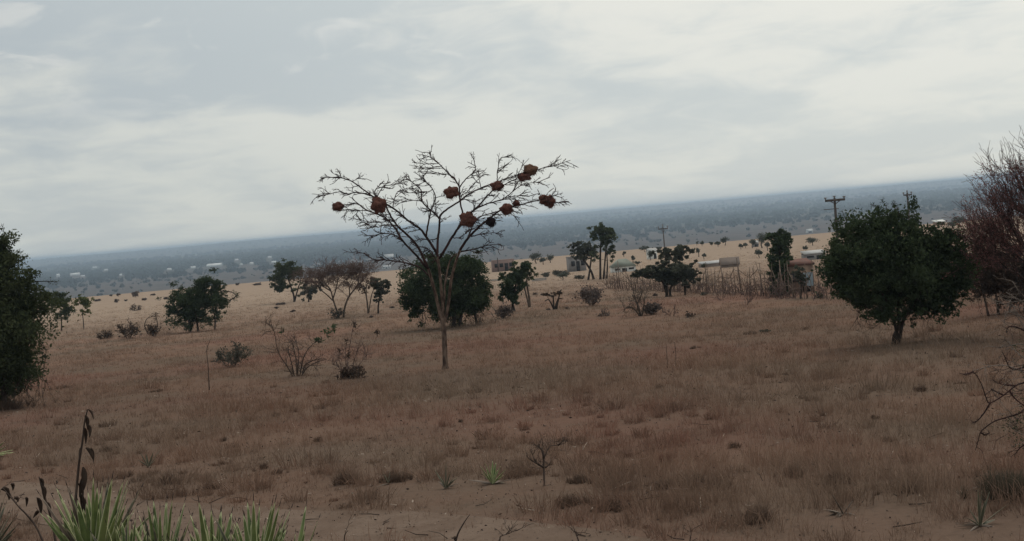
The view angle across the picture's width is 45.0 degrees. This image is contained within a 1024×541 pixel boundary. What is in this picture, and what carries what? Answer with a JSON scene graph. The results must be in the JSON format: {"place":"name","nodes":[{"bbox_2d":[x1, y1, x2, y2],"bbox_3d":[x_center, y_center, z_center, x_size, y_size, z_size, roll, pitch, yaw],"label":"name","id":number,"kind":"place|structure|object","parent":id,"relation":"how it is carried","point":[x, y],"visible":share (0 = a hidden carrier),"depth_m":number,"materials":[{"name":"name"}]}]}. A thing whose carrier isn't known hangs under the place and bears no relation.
{"place":"outdoors","nodes":[
{"label":"outdoors","id":0,"kind":"place"},
{"bbox_2d":[0,482,658,540],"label":"dirt track","id":1,"kind":"structure","parent":0,"point":[326,524],"depth_m":14.79,"materials":[{"name":"soil"}]},
{"bbox_2d":[564,521,589,540],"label":"dry stick","id":2,"kind":"object","parent":1,"relation":"on","point":[577,532],"visible":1,"depth_m":11.02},
{"bbox_2d":[0,175,1023,540],"bbox_3d":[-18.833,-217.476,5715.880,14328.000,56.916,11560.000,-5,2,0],"label":"ground","id":3,"kind":"structure","parent":0,"point":[878,513],"depth_m":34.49,"materials":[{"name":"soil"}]},
{"bbox_2d":[0,437,14,455],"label":"sisal plant","id":4,"kind":"object","parent":3,"relation":"on","point":[4,453],"visible":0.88,"depth_m":25.90,"materials":[{"name":"green plant"}]},
{"bbox_2d":[0,490,20,540],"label":"sisal plant","id":5,"kind":"object","parent":3,"relation":"on","point":[7,537],"visible":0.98,"depth_m":14.09,"materials":[{"name":"green plant"}]},
{"bbox_2d":[1,483,43,540],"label":"dry flower stalk","id":6,"kind":"object","parent":3,"relation":"on","point":[7,491],"visible":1,"depth_m":13.86,"materials":[{"name":"brown plant"}]},
{"bbox_2d":[0,395,58,410],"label":"grass tussock","id":7,"kind":"object","parent":3,"relation":"on","point":[7,406],"depth_m":40.29,"materials":[{"name":"plant"}]},
{"bbox_2d":[0,223,77,409],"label":"bushy tree","id":8,"kind":"object","parent":3,"relation":"on","point":[20,327],"visible":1,"depth_m":40.18,"materials":[{"name":"green plant"}]},
{"bbox_2d":[37,476,56,540],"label":"dry flower stalk","id":9,"kind":"object","parent":3,"relation":"on","point":[44,493],"visible":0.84,"depth_m":13.60,"materials":[{"name":"brown plant"}]},
{"bbox_2d":[38,290,76,330],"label":"tree","id":10,"kind":"object","parent":3,"relation":"on","point":[65,312],"visible":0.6,"depth_m":134.91,"materials":[{"name":"green plant"}]},
{"bbox_2d":[72,409,93,521],"bbox_3d":[-4.814,2.417,13.771,0.478,1.734,0.166,-5,2,0],"label":"dry flower stalk","id":11,"kind":"object","parent":3,"relation":"on","point":[82,483],"visible":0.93,"depth_m":13.76,"materials":[{"name":"brown plant"}]},
{"bbox_2d":[72,294,94,326],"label":"tree","id":12,"kind":"object","parent":3,"relation":"on","point":[84,301],"visible":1,"depth_m":133.19,"materials":[{"name":"green plant"}]},
{"bbox_2d":[36,469,151,540],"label":"sisal plant","id":13,"kind":"object","parent":3,"relation":"on","point":[94,517],"visible":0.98,"depth_m":12.53,"materials":[{"name":"green plant"}]},
{"bbox_2d":[94,329,113,338],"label":"dry bush","id":14,"kind":"object","parent":3,"relation":"on","point":[106,335],"visible":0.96,"depth_m":96.04,"materials":[{"name":"brown plant"}]},
{"bbox_2d":[89,514,162,540],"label":"sisal plant","id":15,"kind":"object","parent":3,"relation":"on","point":[126,535],"visible":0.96,"depth_m":11.58,"materials":[{"name":"green plant"}]},
{"bbox_2d":[115,319,141,338],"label":"dry bush","id":16,"kind":"object","parent":3,"relation":"on","point":[132,328],"visible":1,"depth_m":92.61,"materials":[{"name":"brown plant"}]},
{"bbox_2d":[129,303,141,310],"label":"dry bush","id":17,"kind":"object","parent":3,"relation":"on","point":[132,307],"visible":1,"depth_m":197.15,"materials":[{"name":"grey plant"}]},
{"bbox_2d":[137,447,161,467],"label":"sisal plant","id":18,"kind":"object","parent":3,"relation":"on","point":[147,462],"visible":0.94,"depth_m":22.00,"materials":[{"name":"green plant"}]},
{"bbox_2d":[142,312,158,333],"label":"dead tree","id":19,"kind":"object","parent":3,"relation":"on","point":[155,314],"visible":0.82,"depth_m":96.90,"materials":[{"name":"brown plant"}]},
{"bbox_2d":[144,322,163,336],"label":"dry bush","id":20,"kind":"object","parent":3,"relation":"on","point":[152,330],"visible":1,"depth_m":91.47,"materials":[{"name":"brown plant"}]},
{"bbox_2d":[122,495,192,540],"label":"sisal plant","id":21,"kind":"object","parent":3,"relation":"on","point":[155,534],"visible":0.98,"depth_m":11.65,"materials":[{"name":"green plant"}]},
{"bbox_2d":[150,472,179,484],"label":"grass tuft","id":22,"kind":"object","parent":3,"relation":"on","point":[169,473],"visible":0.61,"depth_m":19.64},
{"bbox_2d":[156,267,239,331],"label":"bushy tree","id":23,"kind":"object","parent":3,"relation":"on","point":[188,306],"visible":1,"depth_m":95.28,"materials":[{"name":"green plant"}]},
{"bbox_2d":[162,497,242,540],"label":"sisal plant","id":24,"kind":"object","parent":3,"relation":"on","point":[204,531],"visible":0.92,"depth_m":11.26,"materials":[{"name":"green plant"}]},
{"bbox_2d":[206,339,210,389],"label":"dead stalk","id":25,"kind":"object","parent":3,"relation":"on","point":[208,368],"visible":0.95,"depth_m":41.42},
{"bbox_2d":[196,479,220,489],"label":"grass tuft","id":26,"kind":"object","parent":3,"relation":"on","point":[213,487],"visible":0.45,"depth_m":18.67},
{"bbox_2d":[206,263,223,266],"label":"farm house","id":27,"kind":"structure","parent":3,"relation":"on","point":[214,264],"depth_m":2750.11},
{"bbox_2d":[211,339,254,366],"bbox_3d":[-12.061,3.627,53.670,1.652,1.210,2.087,-7,3,-34],"label":"dry bush","id":28,"kind":"object","parent":3,"relation":"on","point":[236,353],"visible":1,"depth_m":53.47,"materials":[{"name":"grey plant"}]},
{"bbox_2d":[209,493,293,540],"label":"sisal plant","id":29,"kind":"object","parent":3,"relation":"on","point":[252,531],"visible":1,"depth_m":11.02,"materials":[{"name":"green plant"}]},
{"bbox_2d":[251,461,269,471],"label":"grass tuft","id":30,"kind":"object","parent":3,"relation":"on","point":[263,465],"visible":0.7,"depth_m":20.37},
{"bbox_2d":[267,258,302,301],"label":"leafy tree","id":31,"kind":"object","parent":3,"relation":"on","point":[282,273],"visible":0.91,"depth_m":173.21,"materials":[{"name":"green plant"}]},
{"bbox_2d":[261,314,337,376],"bbox_3d":[-7.580,2.650,44.097,2.832,2.533,1.409,-5,2,-10],"label":"dead shrub","id":32,"kind":"object","parent":3,"relation":"on","point":[318,339],"visible":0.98,"depth_m":44.17,"materials":[{"name":"brown plant"}]},
{"bbox_2d":[278,501,320,540],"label":"sisal plant","id":33,"kind":"object","parent":3,"relation":"on","point":[301,534],"visible":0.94,"depth_m":11.22,"materials":[{"name":"green plant"}]},
{"bbox_2d":[297,283,324,301],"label":"tree","id":34,"kind":"object","parent":3,"relation":"on","point":[311,291],"visible":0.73,"depth_m":167.93,"materials":[{"name":"green plant"}]},
{"bbox_2d":[289,250,381,317],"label":"umbrella tree","id":35,"kind":"object","parent":3,"relation":"on","point":[320,276],"visible":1,"depth_m":98.19,"materials":[{"name":"brown plant"}]},
{"bbox_2d":[327,308,345,318],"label":"thorn bush","id":36,"kind":"object","parent":3,"relation":"on","point":[338,312],"visible":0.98,"depth_m":97.78,"materials":[{"name":"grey plant"}]},
{"bbox_2d":[328,468,357,485],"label":"grass tuft","id":37,"kind":"object","parent":3,"relation":"on","point":[340,478],"visible":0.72,"depth_m":17.65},
{"bbox_2d":[330,315,379,379],"bbox_3d":[-5.164,2.667,40.496,1.826,2.349,1.047,-5,2,0],"label":"dead shrub","id":38,"kind":"object","parent":3,"relation":"on","point":[351,372],"visible":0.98,"depth_m":40.43,"materials":[{"name":"brown plant"}]},
{"bbox_2d":[356,276,374,312],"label":"tree","id":39,"kind":"object","parent":3,"relation":"on","point":[360,287],"visible":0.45,"depth_m":103.39,"materials":[{"name":"green plant"}]},
{"bbox_2d":[369,277,391,313],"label":"tree","id":40,"kind":"object","parent":3,"relation":"on","point":[378,287],"visible":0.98,"depth_m":101.64,"materials":[{"name":"green plant"}]},
{"bbox_2d":[384,254,393,259],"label":"farm house","id":41,"kind":"structure","parent":3,"relation":"on","point":[388,256],"depth_m":2027.41,"materials":[{"name":"metal"}]},
{"bbox_2d":[374,470,414,482],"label":"grass tuft","id":42,"kind":"object","parent":3,"relation":"on","point":[403,479],"visible":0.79,"depth_m":17.49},
{"bbox_2d":[310,145,578,368],"bbox_3d":[-1.955,-0.452,41.142,9.088,7.517,5.235,-5,2,0],"label":"thorn tree","id":43,"kind":"object","parent":3,"relation":"on","point":[442,316],"visible":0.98,"depth_m":40.88,"materials":[{"name":"brown plant"}]},
{"bbox_2d":[331,201,344,213],"bbox_3d":[-5.899,-2.127,41.832,0.484,0.431,0.440,-5,2,0],"label":"bird nest","id":44,"kind":"object","parent":43,"relation":"attached to","point":[337,205],"visible":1,"depth_m":41.75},
{"bbox_2d":[369,196,385,215],"bbox_3d":[-4.282,-2.052,39.389,0.612,0.672,0.568,-3,3,43],"label":"bird nest","id":45,"kind":"object","parent":43,"relation":"attached to","point":[378,205],"visible":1,"depth_m":39.27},
{"bbox_2d":[442,186,460,200],"bbox_3d":[-1.990,-2.519,40.592,0.620,0.529,0.561,-5,2,0],"label":"bird nest","id":46,"kind":"object","parent":43,"relation":"attached to","point":[449,192],"visible":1,"depth_m":40.45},
{"bbox_2d":[459,211,477,228],"bbox_3d":[-1.437,-1.628,40.263,0.646,0.620,0.650,-4,3,24],"label":"bird nest","id":47,"kind":"object","parent":43,"relation":"attached to","point":[468,221],"visible":1,"depth_m":40.10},
{"bbox_2d":[486,217,495,228],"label":"bird nest","id":48,"kind":"object","parent":43,"relation":"attached to","point":[490,221],"visible":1,"depth_m":40.34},
{"bbox_2d":[490,181,504,191],"bbox_3d":[-0.462,-2.679,39.634,0.498,0.426,0.456,-5,2,0],"label":"bird nest","id":49,"kind":"object","parent":43,"relation":"attached to","point":[496,186],"visible":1,"depth_m":39.53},
{"bbox_2d":[499,203,513,216],"bbox_3d":[-0.157,-1.972,40.333,0.535,0.467,0.495,-5,2,0],"label":"bird nest","id":50,"kind":"object","parent":43,"relation":"attached to","point":[504,209],"visible":1,"depth_m":40.24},
{"bbox_2d":[516,173,531,182],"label":"bird nest","id":51,"kind":"object","parent":43,"relation":"attached to","point":[525,176],"visible":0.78,"depth_m":42.68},
{"bbox_2d":[522,164,537,176],"bbox_3d":[0.630,-3.440,42.871,0.601,0.531,0.561,-5,2,0],"label":"bird nest","id":52,"kind":"object","parent":43,"relation":"attached to","point":[531,169],"visible":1,"depth_m":42.76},
{"bbox_2d":[539,194,547,204],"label":"bird nest","id":53,"kind":"object","parent":43,"relation":"attached to","point":[542,196],"visible":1,"depth_m":40.14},
{"bbox_2d":[544,194,555,208],"bbox_3d":[1.241,-2.237,40.320,0.449,0.512,0.505,-5,2,0],"label":"bird nest","id":54,"kind":"object","parent":43,"relation":"attached to","point":[550,204],"visible":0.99,"depth_m":40.20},
{"bbox_2d":[434,469,458,489],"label":"sisal plant","id":55,"kind":"object","parent":3,"relation":"on","point":[444,484],"visible":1,"depth_m":16.52,"materials":[{"name":"green plant"}]},
{"bbox_2d":[394,247,499,328],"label":"bushy tree","id":56,"kind":"object","parent":3,"relation":"on","point":[468,298],"visible":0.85,"depth_m":69.39,"materials":[{"name":"green plant"}]},
{"bbox_2d":[453,514,469,540],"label":"dry stick","id":57,"kind":"object","parent":3,"relation":"on","point":[455,537],"visible":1,"depth_m":11.17,"materials":[{"name":"wood"}]},
{"bbox_2d":[471,461,517,483],"bbox_3d":[-0.275,2.716,16.673,0.705,0.380,0.327,-5,2,0],"label":"sisal plant","id":58,"kind":"object","parent":3,"relation":"on","point":[491,478],"visible":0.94,"depth_m":16.61,"materials":[{"name":"green plant"}]},
{"bbox_2d":[491,259,513,271],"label":"unfinished building","id":59,"kind":"structure","parent":3,"relation":"on","point":[505,264],"depth_m":244.62,"materials":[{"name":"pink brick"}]},
{"bbox_2d":[494,301,514,318],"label":"thorn bush","id":60,"kind":"object","parent":3,"relation":"on","point":[505,310],"visible":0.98,"depth_m":74.60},
{"bbox_2d":[1,307,1023,540],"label":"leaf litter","id":61,"kind":"object","parent":3,"relation":"on","point":[532,453],"visible":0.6,"depth_m":18.94,"materials":[{"name":"plant"}]},
{"bbox_2d":[495,520,530,540],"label":"dry twig","id":62,"kind":"object","parent":3,"relation":"on","point":[510,530],"visible":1,"depth_m":10.99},
{"bbox_2d":[496,261,530,310],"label":"leaning tree","id":63,"kind":"object","parent":3,"relation":"on","point":[515,277],"visible":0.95,"depth_m":83.23,"materials":[{"name":"green plant"}]},
{"bbox_2d":[9,175,1023,297],"bbox_3d":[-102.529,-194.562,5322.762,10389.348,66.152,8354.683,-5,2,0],"label":"woodland","id":64,"kind":"object","parent":3,"relation":"on","point":[142,268],"visible":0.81,"depth_m":3151.61,"materials":[{"name":"green plant"}]},
{"bbox_2d":[520,261,538,306],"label":"tree","id":65,"kind":"object","parent":3,"relation":"on","point":[529,278],"visible":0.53,"depth_m":89.22,"materials":[{"name":"green plant"}]},
{"bbox_2d":[528,251,540,262],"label":"distant tree","id":66,"kind":"object","parent":3,"relation":"on","point":[534,256],"visible":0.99,"depth_m":282.76,"materials":[{"name":"green plant"}]},
{"bbox_2d":[525,430,570,485],"bbox_3d":[0.467,2.438,15.986,0.645,0.771,0.319,-6,3,-17],"label":"dead sapling","id":67,"kind":"object","parent":3,"relation":"on","point":[544,455],"visible":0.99,"depth_m":15.95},
{"bbox_2d":[540,289,562,308],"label":"flat topped tree","id":68,"kind":"object","parent":3,"relation":"on","point":[554,306],"visible":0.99,"depth_m":80.87,"materials":[{"name":"green plant"}]},
{"bbox_2d":[556,492,593,508],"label":"grass tuft","id":69,"kind":"object","parent":3,"relation":"on","point":[574,499],"visible":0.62,"depth_m":14.22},
{"bbox_2d":[566,257,585,271],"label":"block building","id":70,"kind":"structure","parent":3,"relation":"on","point":[573,265],"depth_m":204.91,"materials":[{"name":"concrete"}]},
{"bbox_2d":[561,471,593,483],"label":"grass tuft","id":71,"kind":"object","parent":3,"relation":"on","point":[578,478],"visible":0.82,"depth_m":15.96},
{"bbox_2d":[567,241,597,279],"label":"acacia tree","id":72,"kind":"object","parent":3,"relation":"on","point":[583,250],"visible":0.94,"depth_m":156.25,"materials":[{"name":"green plant"}]},
{"bbox_2d":[568,282,605,305],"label":"thorn bush","id":73,"kind":"object","parent":3,"relation":"on","point":[586,295],"visible":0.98,"depth_m":81.31,"materials":[{"name":"plant"}]},
{"bbox_2d":[586,222,617,279],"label":"acacia tree","id":74,"kind":"object","parent":3,"relation":"on","point":[600,230],"visible":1,"depth_m":153.08,"materials":[{"name":"green plant"}]},
{"bbox_2d":[595,308,609,316],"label":"dry bush","id":75,"kind":"object","parent":3,"relation":"on","point":[605,313],"visible":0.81,"depth_m":68.17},
{"bbox_2d":[597,496,634,511],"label":"grass tuft","id":76,"kind":"object","parent":3,"relation":"on","point":[614,507],"visible":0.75,"depth_m":13.73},
{"bbox_2d":[609,259,636,272],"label":"bungalow","id":77,"kind":"object","parent":3,"relation":"on","point":[627,264],"visible":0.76,"depth_m":180.84,"materials":[{"name":"paint"}]},
{"bbox_2d":[616,268,655,317],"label":"bush","id":78,"kind":"object","parent":3,"relation":"on","point":[634,300],"visible":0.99,"depth_m":65.01,"materials":[{"name":"grey plant"}]},
{"bbox_2d":[646,248,657,258],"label":"white house","id":79,"kind":"structure","parent":3,"relation":"on","point":[654,256],"depth_m":239.67,"materials":[{"name":"metal"}]},
{"bbox_2d":[643,299,664,314],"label":"thorn bush","id":80,"kind":"object","parent":3,"relation":"on","point":[650,309],"visible":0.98,"depth_m":65.07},
{"bbox_2d":[658,224,667,257],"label":"power pole","id":81,"kind":"object","parent":3,"relation":"on","point":[663,234],"visible":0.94,"depth_m":219.46,"materials":[{"name":"brown wood"}]},
{"bbox_2d":[655,476,677,489],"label":"grass tuft","id":82,"kind":"object","parent":3,"relation":"on","point":[665,481],"visible":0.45,"depth_m":14.78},
{"bbox_2d":[630,259,706,296],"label":"acacia tree","id":83,"kind":"object","parent":3,"relation":"on","point":[673,274],"visible":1,"depth_m":87.94,"materials":[{"name":"green plant"}]},
{"bbox_2d":[660,304,677,315],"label":"dead shrub","id":84,"kind":"object","parent":3,"relation":"on","point":[669,311],"visible":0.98,"depth_m":63.06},
{"bbox_2d":[650,244,694,285],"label":"acacia tree","id":85,"kind":"object","parent":3,"relation":"on","point":[678,252],"visible":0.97,"depth_m":106.79,"materials":[{"name":"green plant"}]},
{"bbox_2d":[697,260,719,267],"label":"farm building","id":86,"kind":"structure","parent":3,"relation":"on","point":[714,263],"depth_m":168.00,"materials":[{"name":"metal"}]},
{"bbox_2d":[596,258,837,300],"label":"stick fence","id":87,"kind":"object","parent":3,"relation":"on","point":[749,286],"visible":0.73,"depth_m":79.05,"materials":[{"name":"wood"}]},
{"bbox_2d":[719,256,739,267],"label":"farm building","id":88,"kind":"structure","parent":3,"relation":"on","point":[726,262],"depth_m":156.84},
{"bbox_2d":[737,501,779,524],"bbox_3d":[2.485,2.473,12.651,0.666,0.233,0.674,-5,2,0],"label":"grass tuft","id":89,"kind":"object","parent":3,"relation":"on","point":[758,511],"visible":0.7,"depth_m":12.59,"materials":[{"name":"plant"}]},
{"bbox_2d":[757,232,767,247],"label":"distant tree","id":90,"kind":"object","parent":3,"relation":"on","point":[761,236],"visible":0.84,"depth_m":248.75,"materials":[{"name":"green plant"}]},
{"bbox_2d":[762,228,793,295],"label":"column tree","id":91,"kind":"object","parent":3,"relation":"on","point":[780,244],"visible":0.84,"depth_m":74.39,"materials":[{"name":"green plant"}]},
{"bbox_2d":[773,463,809,477],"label":"grass tuft","id":92,"kind":"object","parent":3,"relation":"on","point":[791,471],"visible":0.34,"depth_m":15.01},
{"bbox_2d":[784,258,814,293],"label":"mud hut","id":93,"kind":"object","parent":3,"relation":"on","point":[800,262],"visible":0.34,"depth_m":75.06,"materials":[{"name":"paint"}]},
{"bbox_2d":[791,264,809,298],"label":"tree","id":94,"kind":"object","parent":3,"relation":"on","point":[800,276],"visible":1,"depth_m":68.71,"materials":[{"name":"green plant"}]},
{"bbox_2d":[803,272,813,293],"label":"metal sheet","id":95,"kind":"object","parent":3,"relation":"on","point":[811,278],"visible":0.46,"depth_m":73.72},
{"bbox_2d":[805,237,819,245],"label":"distant tree","id":96,"kind":"object","parent":3,"relation":"on","point":[810,240],"visible":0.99,"depth_m":234.97,"materials":[{"name":"green plant"}]},
{"bbox_2d":[800,249,825,259],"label":"farm shed","id":97,"kind":"structure","parent":3,"relation":"on","point":[811,254],"depth_m":158.84,"materials":[{"name":"metal"}]},
{"bbox_2d":[824,196,845,243],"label":"power pole","id":98,"kind":"object","parent":3,"relation":"on","point":[834,199],"visible":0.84,"depth_m":97.70,"materials":[{"name":"brown wood"}]},
{"bbox_2d":[822,467,850,484],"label":"grass tuft","id":99,"kind":"object","parent":3,"relation":"on","point":[837,477],"visible":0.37,"depth_m":14.19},
{"bbox_2d":[824,493,856,516],"bbox_3d":[3.320,2.363,12.573,0.318,0.301,0.162,-5,2,0],"label":"sisal plant","id":100,"kind":"object","parent":3,"relation":"on","point":[836,513],"visible":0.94,"depth_m":12.60,"materials":[{"name":"green plant"}]},
{"bbox_2d":[811,195,992,343],"bbox_3d":[10.941,0.018,34.743,4.868,4.247,3.467,-6,3,-24],"label":"bushy tree","id":101,"kind":"object","parent":3,"relation":"on","point":[883,269],"visible":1,"depth_m":34.30,"materials":[{"name":"green plant"}]},
{"bbox_2d":[903,190,911,218],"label":"power pole","id":102,"kind":"object","parent":3,"relation":"on","point":[906,194],"visible":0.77,"depth_m":162.03,"materials":[{"name":"brown wood"}]},
{"bbox_2d":[898,482,918,493],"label":"grass tuft","id":103,"kind":"object","parent":3,"relation":"on","point":[908,489],"visible":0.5,"depth_m":13.26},
{"bbox_2d":[909,384,925,391],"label":"grass tuft","id":104,"kind":"object","parent":3,"relation":"on","point":[923,389],"visible":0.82,"depth_m":23.37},
{"bbox_2d":[931,219,945,224],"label":"house","id":105,"kind":"structure","parent":3,"relation":"on","point":[935,222],"depth_m":315.93,"materials":[{"name":"paint"}]},
{"bbox_2d":[951,216,967,224],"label":"distant tree","id":106,"kind":"object","parent":3,"relation":"on","point":[954,218],"visible":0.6,"depth_m":280.93,"materials":[{"name":"green plant"}]},
{"bbox_2d":[954,488,1007,530],"bbox_3d":[4.362,2.178,11.465,0.536,0.432,0.415,-4,3,17],"label":"sisal plant","id":107,"kind":"object","parent":3,"relation":"on","point":[980,517],"visible":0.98,"depth_m":11.47,"materials":[{"name":"green plant"}]},
{"bbox_2d":[942,127,1023,285],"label":"bare tree","id":108,"kind":"object","parent":3,"relation":"on","point":[993,227],"visible":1,"depth_m":33.58,"materials":[{"name":"brown plant"}]},
{"bbox_2d":[956,461,1023,503],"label":"grass tussock","id":109,"kind":"object","parent":3,"relation":"on","point":[997,479],"depth_m":12.46,"materials":[{"name":"plant"}]},
{"bbox_2d":[960,262,1023,463],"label":"thorn bush","id":110,"kind":"object","parent":3,"relation":"on","point":[1017,315],"visible":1,"depth_m":13.69,"materials":[{"name":"brown plant"}]},
{"bbox_2d":[964,241,1023,315],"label":"thicket bush","id":111,"kind":"object","parent":3,"relation":"on","point":[997,284],"visible":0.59,"depth_m":42.83,"materials":[{"name":"brown plant"}]},
{"bbox_2d":[0,0,1023,260],"label":"sky","id":112,"kind":"structure","parent":0,"point":[126,125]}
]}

